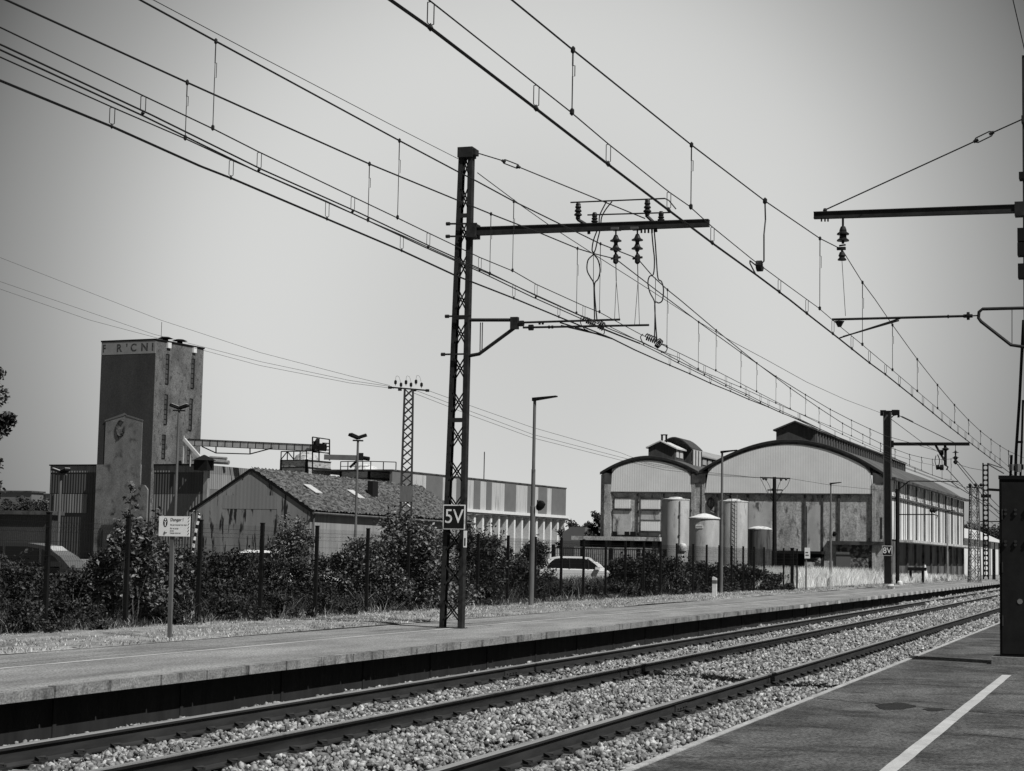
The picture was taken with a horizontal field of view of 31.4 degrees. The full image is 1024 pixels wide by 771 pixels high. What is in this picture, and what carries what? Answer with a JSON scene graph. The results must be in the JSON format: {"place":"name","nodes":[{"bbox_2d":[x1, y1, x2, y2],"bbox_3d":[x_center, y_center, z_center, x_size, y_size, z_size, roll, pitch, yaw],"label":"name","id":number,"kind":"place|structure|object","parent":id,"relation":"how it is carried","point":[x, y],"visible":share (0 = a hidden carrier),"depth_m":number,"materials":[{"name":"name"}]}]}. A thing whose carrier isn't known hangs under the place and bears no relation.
{"place":"outdoors","nodes":[
{"label":"outdoors","id":0,"kind":"place"},
{"bbox_2d":[12,696,685,770],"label":"track bed","id":1,"kind":"object","parent":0,"point":[468,755],"depth_m":16.62,"materials":[{"name":"grey gravel"}]},
{"bbox_2d":[14,755,210,770],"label":"sleeper","id":2,"kind":"object","parent":1,"relation":"on","point":[39,761],"visible":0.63,"depth_m":15.30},
{"bbox_2d":[56,749,269,770],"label":"sleeper","id":3,"kind":"object","parent":1,"relation":"on","point":[79,753],"visible":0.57,"depth_m":15.83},
{"bbox_2d":[137,737,330,756],"bbox_3d":[-2.774,3.415,16.874,2.260,0.256,0.280,-1,-6,19],"label":"sleeper","id":4,"kind":"object","parent":1,"relation":"on","point":[295,749],"visible":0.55,"depth_m":16.63,"materials":[{"name":"wood"}]},
{"bbox_2d":[162,731,338,750],"bbox_3d":[-2.579,3.472,17.439,2.260,0.256,0.280,-1,-6,19],"label":"sleeper","id":5,"kind":"object","parent":1,"relation":"on","point":[320,744],"visible":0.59,"depth_m":17.52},
{"bbox_2d":[0,588,999,770],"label":"ballast","id":6,"kind":"structure","parent":1,"relation":"on","point":[475,733],"depth_m":21.22,"materials":[{"name":"gravel"}]},
{"bbox_2d":[0,589,999,767],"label":"rail","id":7,"kind":"object","parent":1,"relation":"on","point":[20,754],"depth_m":20.43,"materials":[{"name":"grey metal"}]},
{"bbox_2d":[87,594,999,770],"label":"rail","id":8,"kind":"object","parent":1,"relation":"on","point":[218,756],"depth_m":19.39,"materials":[{"name":"grey metal"}]},
{"bbox_2d":[427,607,999,770],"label":"rail","id":9,"kind":"object","parent":1,"relation":"on","point":[512,757],"depth_m":19.67,"materials":[{"name":"grey metal"}]},
{"bbox_2d":[0,570,999,654],"bbox_3d":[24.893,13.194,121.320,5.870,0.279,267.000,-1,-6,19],"label":"grass verge","id":10,"kind":"object","parent":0,"point":[71,634],"depth_m":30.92,"materials":[{"name":"grey plant"}]},
{"bbox_2d":[0,366,17,499],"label":"tree","id":11,"kind":"object","parent":10,"relation":"on","point":[8,420],"visible":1,"depth_m":49.73,"materials":[{"name":"black plant"}]},
{"bbox_2d":[0,548,51,622],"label":"bush","id":12,"kind":"object","parent":10,"relation":"on","point":[14,574],"visible":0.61,"depth_m":29.90,"materials":[{"name":"black plant"}]},
{"bbox_2d":[0,593,62,633],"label":"bush","id":13,"kind":"object","parent":10,"relation":"on","point":[22,609],"visible":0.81,"depth_m":28.03,"materials":[{"name":"black plant"}]},
{"bbox_2d":[0,555,81,627],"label":"bush","id":14,"kind":"object","parent":10,"relation":"on","point":[37,583],"visible":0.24,"depth_m":31.16,"materials":[{"name":"black plant"}]},
{"bbox_2d":[0,542,86,595],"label":"parked car","id":15,"kind":"object","parent":10,"relation":"on","point":[15,547],"visible":0.27,"depth_m":44.35,"materials":[{"name":"black"}]},
{"bbox_2d":[52,468,70,545],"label":"yard lamp","id":16,"kind":"object","parent":10,"relation":"on","point":[64,470],"visible":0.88,"depth_m":71.51,"materials":[{"name":"black metal"}]},
{"bbox_2d":[20,596,110,629],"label":"bush","id":17,"kind":"object","parent":10,"relation":"on","point":[93,612],"visible":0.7,"depth_m":29.40,"materials":[{"name":"black plant"}]},
{"bbox_2d":[49,565,119,620],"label":"bush","id":18,"kind":"object","parent":10,"relation":"on","point":[69,577],"visible":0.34,"depth_m":31.99,"materials":[{"name":"black plant"}]},
{"bbox_2d":[77,546,135,624],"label":"bush","id":19,"kind":"object","parent":10,"relation":"on","point":[112,588],"visible":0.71,"depth_m":32.03,"materials":[{"name":"black plant"}]},
{"bbox_2d":[112,479,143,611],"bbox_3d":[-6.723,2.977,31.683,0.570,2.699,0.614,-1,-6,19],"label":"sapling","id":20,"kind":"object","parent":10,"relation":"on","point":[131,487],"visible":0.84,"depth_m":31.71,"materials":[{"name":"black plant"}]},
{"bbox_2d":[104,506,175,624],"bbox_3d":[-6.723,3.300,32.783,1.382,2.324,1.121,2,-5,-12],"label":"bush","id":21,"kind":"object","parent":10,"relation":"on","point":[155,592],"visible":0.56,"depth_m":32.51,"materials":[{"name":"black plant"}]},
{"bbox_2d":[133,594,204,624],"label":"bush","id":22,"kind":"object","parent":10,"relation":"on","point":[185,605],"visible":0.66,"depth_m":32.40,"materials":[{"name":"black plant"}]},
{"bbox_2d":[143,536,195,616],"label":"bush","id":23,"kind":"object","parent":10,"relation":"on","point":[164,546],"visible":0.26,"depth_m":34.42,"materials":[{"name":"black plant"}]},
{"bbox_2d":[159,516,189,638],"bbox_3d":[-4.945,2.837,26.555,0.508,1.855,0.063,-1,-6,19],"label":"danger sign","id":24,"kind":"object","parent":10,"relation":"on","point":[172,527],"visible":1,"depth_m":26.58,"materials":[{"name":"white metal"}]},
{"bbox_2d":[169,403,189,574],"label":"yard lamp","id":25,"kind":"object","parent":10,"relation":"on","point":[180,407],"visible":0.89,"depth_m":67.78,"materials":[{"name":"black metal"}]},
{"bbox_2d":[163,547,243,612],"bbox_3d":[-6.431,4.001,36.377,2.014,1.613,1.506,-1,-6,19],"label":"bush","id":26,"kind":"object","parent":10,"relation":"on","point":[206,572],"visible":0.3,"depth_m":36.32,"materials":[{"name":"black plant"}]},
{"bbox_2d":[191,591,271,620],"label":"bush","id":27,"kind":"object","parent":10,"relation":"on","point":[232,603],"visible":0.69,"depth_m":34.66,"materials":[{"name":"black plant"}]},
{"bbox_2d":[191,545,273,608],"bbox_3d":[-6.144,4.239,39.087,1.874,1.654,1.913,4,-6,-30],"label":"bush","id":28,"kind":"object","parent":10,"relation":"on","point":[241,574],"visible":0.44,"depth_m":38.90,"materials":[{"name":"black plant"}]},
{"bbox_2d":[231,542,292,599],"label":"bush","id":29,"kind":"object","parent":10,"relation":"on","point":[278,583],"visible":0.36,"depth_m":40.53,"materials":[{"name":"black plant"}]},
{"bbox_2d":[239,587,316,617],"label":"bush","id":30,"kind":"object","parent":10,"relation":"on","point":[282,600],"visible":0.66,"depth_m":37.08,"materials":[{"name":"black plant"}]},
{"bbox_2d":[253,512,330,587],"bbox_3d":[-5.678,4.558,47.196,2.261,2.544,1.735,-1,-6,19],"label":"bush","id":31,"kind":"object","parent":10,"relation":"on","point":[298,544],"visible":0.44,"depth_m":47.04,"materials":[{"name":"black plant"}]},
{"bbox_2d":[268,555,339,607],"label":"bush","id":32,"kind":"object","parent":10,"relation":"on","point":[303,585],"visible":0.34,"depth_m":40.90,"materials":[{"name":"black plant"}]},
{"bbox_2d":[293,586,360,614],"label":"bush","id":33,"kind":"object","parent":10,"relation":"on","point":[325,599],"visible":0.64,"depth_m":39.32,"materials":[{"name":"black plant"}]},
{"bbox_2d":[300,545,377,606],"bbox_3d":[-4.255,4.690,43.753,2.217,1.696,1.422,1,-5,3],"label":"bush","id":34,"kind":"object","parent":10,"relation":"on","point":[334,567],"visible":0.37,"depth_m":43.61,"materials":[{"name":"black plant"}]},
{"bbox_2d":[348,433,366,540],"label":"yard lamp","id":35,"kind":"object","parent":10,"relation":"on","point":[355,436],"visible":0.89,"depth_m":65.30,"materials":[{"name":"black metal"}]},
{"bbox_2d":[336,534,418,608],"bbox_3d":[-3.401,4.556,43.939,2.518,2.026,1.745,-1,-6,19],"label":"bush","id":36,"kind":"object","parent":10,"relation":"on","point":[356,580],"visible":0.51,"depth_m":43.69,"materials":[{"name":"black plant"}]},
{"bbox_2d":[360,585,429,611],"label":"bush","id":37,"kind":"object","parent":10,"relation":"on","point":[400,596],"visible":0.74,"depth_m":42.54,"materials":[{"name":"black plant"}]},
{"bbox_2d":[338,505,457,608],"bbox_3d":[-2.775,4.319,45.086,3.058,2.736,2.308,-1,-6,19],"label":"bush","id":38,"kind":"object","parent":10,"relation":"on","point":[427,555],"visible":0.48,"depth_m":44.82,"materials":[{"name":"black plant"}]},
{"bbox_2d":[0,512,797,632],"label":"fence","id":39,"kind":"object","parent":10,"relation":"on","point":[562,575],"visible":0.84,"depth_m":41.48,"materials":[{"name":"black metal"}]},
{"bbox_2d":[388,375,428,542],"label":"lattice pylon","id":40,"kind":"object","parent":10,"relation":"on","point":[406,493],"visible":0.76,"depth_m":91.62,"materials":[{"name":"metal"}]},
{"bbox_2d":[410,515,484,604],"bbox_3d":[-2.050,4.654,47.650,2.626,2.573,2.232,-1,-6,19],"label":"bush","id":41,"kind":"object","parent":10,"relation":"on","point":[471,590],"visible":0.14,"depth_m":47.48,"materials":[{"name":"black plant"}]},
{"bbox_2d":[450,517,511,591],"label":"bush","id":42,"kind":"object","parent":10,"relation":"on","point":[470,550],"visible":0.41,"depth_m":51.02,"materials":[{"name":"black plant"}]},
{"bbox_2d":[465,582,504,605],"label":"bush","id":43,"kind":"object","parent":10,"relation":"on","point":[488,592],"visible":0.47,"depth_m":48.56,"materials":[{"name":"black plant"}]},
{"bbox_2d":[0,573,979,633],"bbox_3d":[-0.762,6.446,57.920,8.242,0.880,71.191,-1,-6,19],"label":"weeds","id":44,"kind":"object","parent":10,"relation":"on","point":[498,602],"visible":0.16,"depth_m":40.63,"materials":[{"name":"grey plant"}]},
{"bbox_2d":[467,522,527,599],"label":"bush","id":45,"kind":"object","parent":10,"relation":"on","point":[512,573],"visible":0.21,"depth_m":54.56,"materials":[{"name":"black plant"}]},
{"bbox_2d":[496,554,551,599],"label":"bush","id":46,"kind":"object","parent":10,"relation":"on","point":[527,581],"visible":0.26,"depth_m":54.97,"materials":[{"name":"black plant"}]},
{"bbox_2d":[509,534,557,586],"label":"bush","id":47,"kind":"object","parent":10,"relation":"on","point":[542,553],"visible":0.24,"depth_m":61.15,"materials":[{"name":"plant"}]},
{"bbox_2d":[528,395,557,604],"bbox_3d":[0.819,3.125,48.777,0.695,5.720,0.228,-1,-6,19],"label":"lamp post","id":48,"kind":"object","parent":10,"relation":"on","point":[540,504],"visible":0.94,"depth_m":48.76,"materials":[{"name":"black metal"}]},
{"bbox_2d":[537,556,609,582],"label":"parked car","id":49,"kind":"object","parent":10,"relation":"on","point":[572,571],"visible":0.13,"depth_m":86.45,"materials":[{"name":"silver metal"}]},
{"bbox_2d":[562,527,588,555],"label":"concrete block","id":50,"kind":"structure","parent":10,"relation":"on","point":[568,533],"depth_m":192.76,"materials":[{"name":"grey concrete"}]},
{"bbox_2d":[583,510,600,535],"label":"tree","id":51,"kind":"object","parent":10,"relation":"on","point":[593,530],"visible":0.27,"depth_m":181.08,"materials":[{"name":"black plant"}]},
{"bbox_2d":[551,544,666,565],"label":"yard railing","id":52,"kind":"object","parent":10,"relation":"on","point":[637,550],"visible":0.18,"depth_m":103.28,"materials":[{"name":"black metal"}]},
{"bbox_2d":[571,536,661,569],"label":"loading dock","id":53,"kind":"object","parent":10,"relation":"on","point":[635,542],"visible":0.39,"depth_m":151.72,"materials":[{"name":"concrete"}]},
{"bbox_2d":[591,552,657,593],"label":"bush","id":54,"kind":"object","parent":10,"relation":"on","point":[636,576],"visible":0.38,"depth_m":65.14,"materials":[{"name":"black plant"}]},
{"bbox_2d":[603,577,646,597],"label":"bush","id":55,"kind":"object","parent":10,"relation":"on","point":[622,586],"visible":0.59,"depth_m":61.38,"materials":[{"name":"black plant"}]},
{"bbox_2d":[628,548,692,594],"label":"bush","id":56,"kind":"object","parent":10,"relation":"on","point":[676,586],"visible":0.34,"depth_m":67.08,"materials":[{"name":"black plant"}]},
{"bbox_2d":[662,497,689,561],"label":"storage tank","id":57,"kind":"object","parent":10,"relation":"on","point":[675,520],"visible":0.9,"depth_m":139.78,"materials":[{"name":"grey metal"}]},
{"bbox_2d":[662,554,711,592],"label":"bush","id":58,"kind":"object","parent":10,"relation":"on","point":[697,578],"visible":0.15,"depth_m":70.91,"materials":[{"name":"plant"}]},
{"bbox_2d":[689,513,719,565],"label":"storage tank","id":59,"kind":"object","parent":10,"relation":"on","point":[703,529],"visible":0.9,"depth_m":134.84,"materials":[{"name":"white metal"}]},
{"bbox_2d":[679,557,740,591],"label":"bush","id":60,"kind":"object","parent":10,"relation":"on","point":[737,584],"visible":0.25,"depth_m":73.52,"materials":[{"name":"plant"}]},
{"bbox_2d":[719,450,737,592],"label":"lamp post","id":61,"kind":"object","parent":10,"relation":"on","point":[721,551],"visible":0.93,"depth_m":71.83,"materials":[{"name":"black metal"}]},
{"bbox_2d":[718,493,747,566],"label":"storage tank","id":62,"kind":"object","parent":10,"relation":"on","point":[735,523],"visible":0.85,"depth_m":137.72,"materials":[{"name":"white metal"}]},
{"bbox_2d":[723,560,777,595],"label":"bush","id":63,"kind":"object","parent":10,"relation":"on","point":[748,584],"visible":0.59,"depth_m":78.59,"materials":[{"name":"black plant"}]},
{"bbox_2d":[748,526,771,566],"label":"storage tank","id":64,"kind":"object","parent":10,"relation":"on","point":[759,538],"visible":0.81,"depth_m":134.15,"materials":[{"name":"grey metal"}]},
{"bbox_2d":[760,477,789,566],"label":"power pole","id":65,"kind":"object","parent":10,"relation":"on","point":[774,524],"visible":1,"depth_m":120.57,"materials":[{"name":"black metal"}]},
{"bbox_2d":[759,571,794,589],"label":"bush","id":66,"kind":"object","parent":10,"relation":"on","point":[778,581],"visible":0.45,"depth_m":80.19,"materials":[{"name":"black plant"}]},
{"bbox_2d":[600,421,982,576],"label":"arched warehouse","id":67,"kind":"structure","parent":10,"relation":"on","point":[633,494],"depth_m":152.31,"materials":[{"name":"stained concrete"},{"name":"corrugated metal"},{"name":"dark concrete"}]},
{"bbox_2d":[639,498,660,510],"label":"blocked window","id":68,"kind":"structure","parent":67,"relation":"in","point":[646,503],"depth_m":154.73,"materials":[{"name":"concrete"}]},
{"bbox_2d":[639,520,660,532],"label":"blocked window","id":69,"kind":"structure","parent":67,"relation":"in","point":[647,525],"depth_m":154.55,"materials":[{"name":"concrete"}]},
{"bbox_2d":[678,565,957,587],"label":"wall","id":70,"kind":"structure","parent":10,"relation":"on","point":[819,577],"depth_m":101.58,"materials":[{"name":"white concrete"}]},
{"bbox_2d":[829,482,841,572],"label":"lamp post","id":71,"kind":"object","parent":10,"relation":"on","point":[830,548],"visible":0.94,"depth_m":100.03,"materials":[{"name":"black metal"}]},
{"bbox_2d":[892,489,937,583],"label":"signal post","id":72,"kind":"object","parent":10,"relation":"on","point":[897,514],"visible":0.88,"depth_m":109.95,"materials":[{"name":"black metal"}]},
{"bbox_2d":[964,528,999,575],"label":"white sided shed","id":73,"kind":"structure","parent":10,"relation":"on","point":[993,543],"depth_m":250.66,"materials":[{"name":"metal"}]},
{"bbox_2d":[0,578,999,691],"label":"platform","id":74,"kind":"structure","parent":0,"point":[27,677],"depth_m":26.79,"materials":[{"name":"concrete"}]},
{"bbox_2d":[0,581,984,668],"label":"platform line","id":75,"kind":"object","parent":74,"relation":"on","point":[388,633],"visible":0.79,"depth_m":28.39,"materials":[{"name":"paint"}]},
{"bbox_2d":[0,583,998,704],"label":"platform edge slabs","id":76,"kind":"structure","parent":74,"relation":"attached to","point":[58,691],"depth_m":22.98,"materials":[{"name":"concrete"}]},
{"bbox_2d":[800,582,999,607],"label":"edge marking blocks","id":77,"kind":"structure","parent":76,"relation":"on","point":[876,597],"depth_m":82.68,"materials":[{"name":"paint"}]},
{"bbox_2d":[0,584,999,745],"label":"platform wall","id":78,"kind":"structure","parent":74,"relation":"attached to","point":[42,719],"depth_m":23.49,"materials":[{"name":"black concrete"}]},
{"bbox_2d":[436,146,709,628],"bbox_3d":[1.069,-0.022,32.556,4.945,8.833,0.331,-1,-6,19],"label":"catenary mast","id":79,"kind":"object","parent":74,"relation":"on","point":[455,516],"visible":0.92,"depth_m":33.05,"materials":[{"name":"metal"}]},
{"bbox_2d":[154,0,457,158],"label":"earth wire","id":80,"kind":"object","parent":79,"relation":"attached to","point":[296,75],"visible":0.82,"depth_m":27.41,"materials":[{"name":"black metal"}]},
{"bbox_2d":[0,0,961,488],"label":"overhead line","id":81,"kind":"object","parent":79,"relation":"hanging from","point":[260,170],"visible":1,"depth_m":20.87,"materials":[{"name":"black metal"}]},
{"bbox_2d":[0,0,968,489],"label":"overhead line","id":82,"kind":"object","parent":79,"relation":"hanging from","point":[368,206],"visible":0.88,"depth_m":20.54,"materials":[{"name":"black metal"}]},
{"bbox_2d":[477,172,879,412],"bbox_3d":[8.767,-1.107,62.438,0.016,0.558,58.113,-1,-6,19],"label":"earth wire","id":83,"kind":"object","parent":79,"relation":"attached to","point":[646,287],"visible":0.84,"depth_m":46.07,"materials":[{"name":"black metal"}]},
{"bbox_2d":[880,410,969,588],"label":"catenary mast","id":84,"kind":"object","parent":74,"relation":"on","point":[887,484],"visible":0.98,"depth_m":92.56,"materials":[{"name":"black metal"}]},
{"bbox_2d":[966,483,982,582],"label":"lattice pylon","id":85,"kind":"object","parent":74,"relation":"on","point":[970,525],"visible":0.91,"depth_m":130.89,"materials":[{"name":"black metal"}]},
{"bbox_2d":[980,463,1003,580],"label":"catenary mast","id":86,"kind":"object","parent":74,"relation":"on","point":[988,489],"visible":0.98,"depth_m":145.11,"materials":[{"name":"black metal"}]},
{"bbox_2d":[0,0,1023,530],"label":"sky","id":87,"kind":"structure","parent":0,"point":[811,105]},
{"bbox_2d":[634,624,1023,770],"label":"platform","id":88,"kind":"structure","parent":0,"point":[827,733],"depth_m":14.46,"materials":[{"name":"asphalt"}]},
{"bbox_2d":[620,622,999,770],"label":"platform edging","id":89,"kind":"object","parent":88,"relation":"attached to","point":[665,755],"visible":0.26,"depth_m":15.22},
{"bbox_2d":[813,55,1023,665],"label":"catenary mast","id":90,"kind":"object","parent":88,"relation":"on","point":[1011,527],"visible":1,"depth_m":24.25,"materials":[{"name":"metal"}]},
{"bbox_2d":[388,0,1022,474],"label":"overhead line","id":91,"kind":"object","parent":90,"relation":"hanging from","point":[606,162],"visible":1,"depth_m":16.41,"materials":[{"name":"black metal"}]},
{"bbox_2d":[821,631,1020,738],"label":"asphalt cracks","id":92,"kind":"object","parent":88,"relation":"on","point":[896,705],"visible":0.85,"depth_m":16.57,"materials":[{"name":"black asphalt"}]},
{"bbox_2d":[880,675,1010,770],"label":"platform line","id":93,"kind":"object","parent":88,"relation":"on","point":[908,754],"visible":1,"depth_m":14.34,"materials":[{"name":"paint"}]},
{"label":"factory yard","id":94,"kind":"structure","parent":0,"visible":0},
{"bbox_2d":[0,490,45,508],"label":"flat roofed building","id":95,"kind":"structure","parent":94,"relation":"on","point":[32,495],"depth_m":349.70,"materials":[{"name":"concrete"}]},
{"bbox_2d":[11,496,48,510],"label":"tree","id":96,"kind":"object","parent":94,"relation":"on","point":[28,504],"visible":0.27,"depth_m":272.12,"materials":[{"name":"grey plant"}]},
{"bbox_2d":[0,510,64,544],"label":"shed","id":97,"kind":"structure","parent":94,"relation":"on","point":[25,536],"depth_m":139.34,"materials":[{"name":"metal"}]},
{"bbox_2d":[49,464,247,560],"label":"ribbed shed","id":98,"kind":"structure","parent":94,"relation":"on","point":[195,487],"depth_m":228.98,"materials":[{"name":"black metal"}]},
{"bbox_2d":[192,455,215,470],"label":"roof ventilator","id":99,"kind":"object","parent":98,"relation":"on","point":[203,463],"visible":1,"depth_m":222.81,"materials":[{"name":"black metal"}]},
{"bbox_2d":[93,322,204,553],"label":"grain tower","id":100,"kind":"structure","parent":94,"relation":"on","point":[144,383],"depth_m":229.75,"materials":[{"name":"concrete"}]},
{"bbox_2d":[189,466,475,572],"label":"mossy roofed shed","id":101,"kind":"structure","parent":94,"relation":"on","point":[252,497],"depth_m":128.87,"materials":[{"name":"black"}]},
{"bbox_2d":[312,452,568,565],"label":"striped building","id":102,"kind":"structure","parent":94,"relation":"on","point":[506,504],"depth_m":252.48,"materials":[{"name":"metal"}]},
{"bbox_2d":[280,451,330,475],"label":"square silo","id":103,"kind":"object","parent":102,"relation":"on","point":[301,462],"visible":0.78,"depth_m":228.27,"materials":[{"name":"metal"}]},
{"bbox_2d":[324,453,369,467],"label":"short conveyor","id":104,"kind":"object","parent":102,"relation":"attached to","point":[343,457],"visible":0.88,"depth_m":223.74,"materials":[{"name":"black metal"}]},
{"bbox_2d":[311,436,329,469],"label":"drive platform","id":105,"kind":"structure","parent":104,"relation":"attached to","point":[318,445],"depth_m":224.01,"materials":[{"name":"black metal"}]},
{"bbox_2d":[187,439,321,454],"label":"conveyor gallery","id":106,"kind":"object","parent":105,"relation":"attached to","point":[249,445],"visible":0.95,"depth_m":227.79,"materials":[{"name":"black metal"}]},
{"bbox_2d":[339,461,396,481],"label":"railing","id":107,"kind":"object","parent":102,"relation":"on","point":[374,475],"visible":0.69,"depth_m":226.44,"materials":[{"name":"metal"}]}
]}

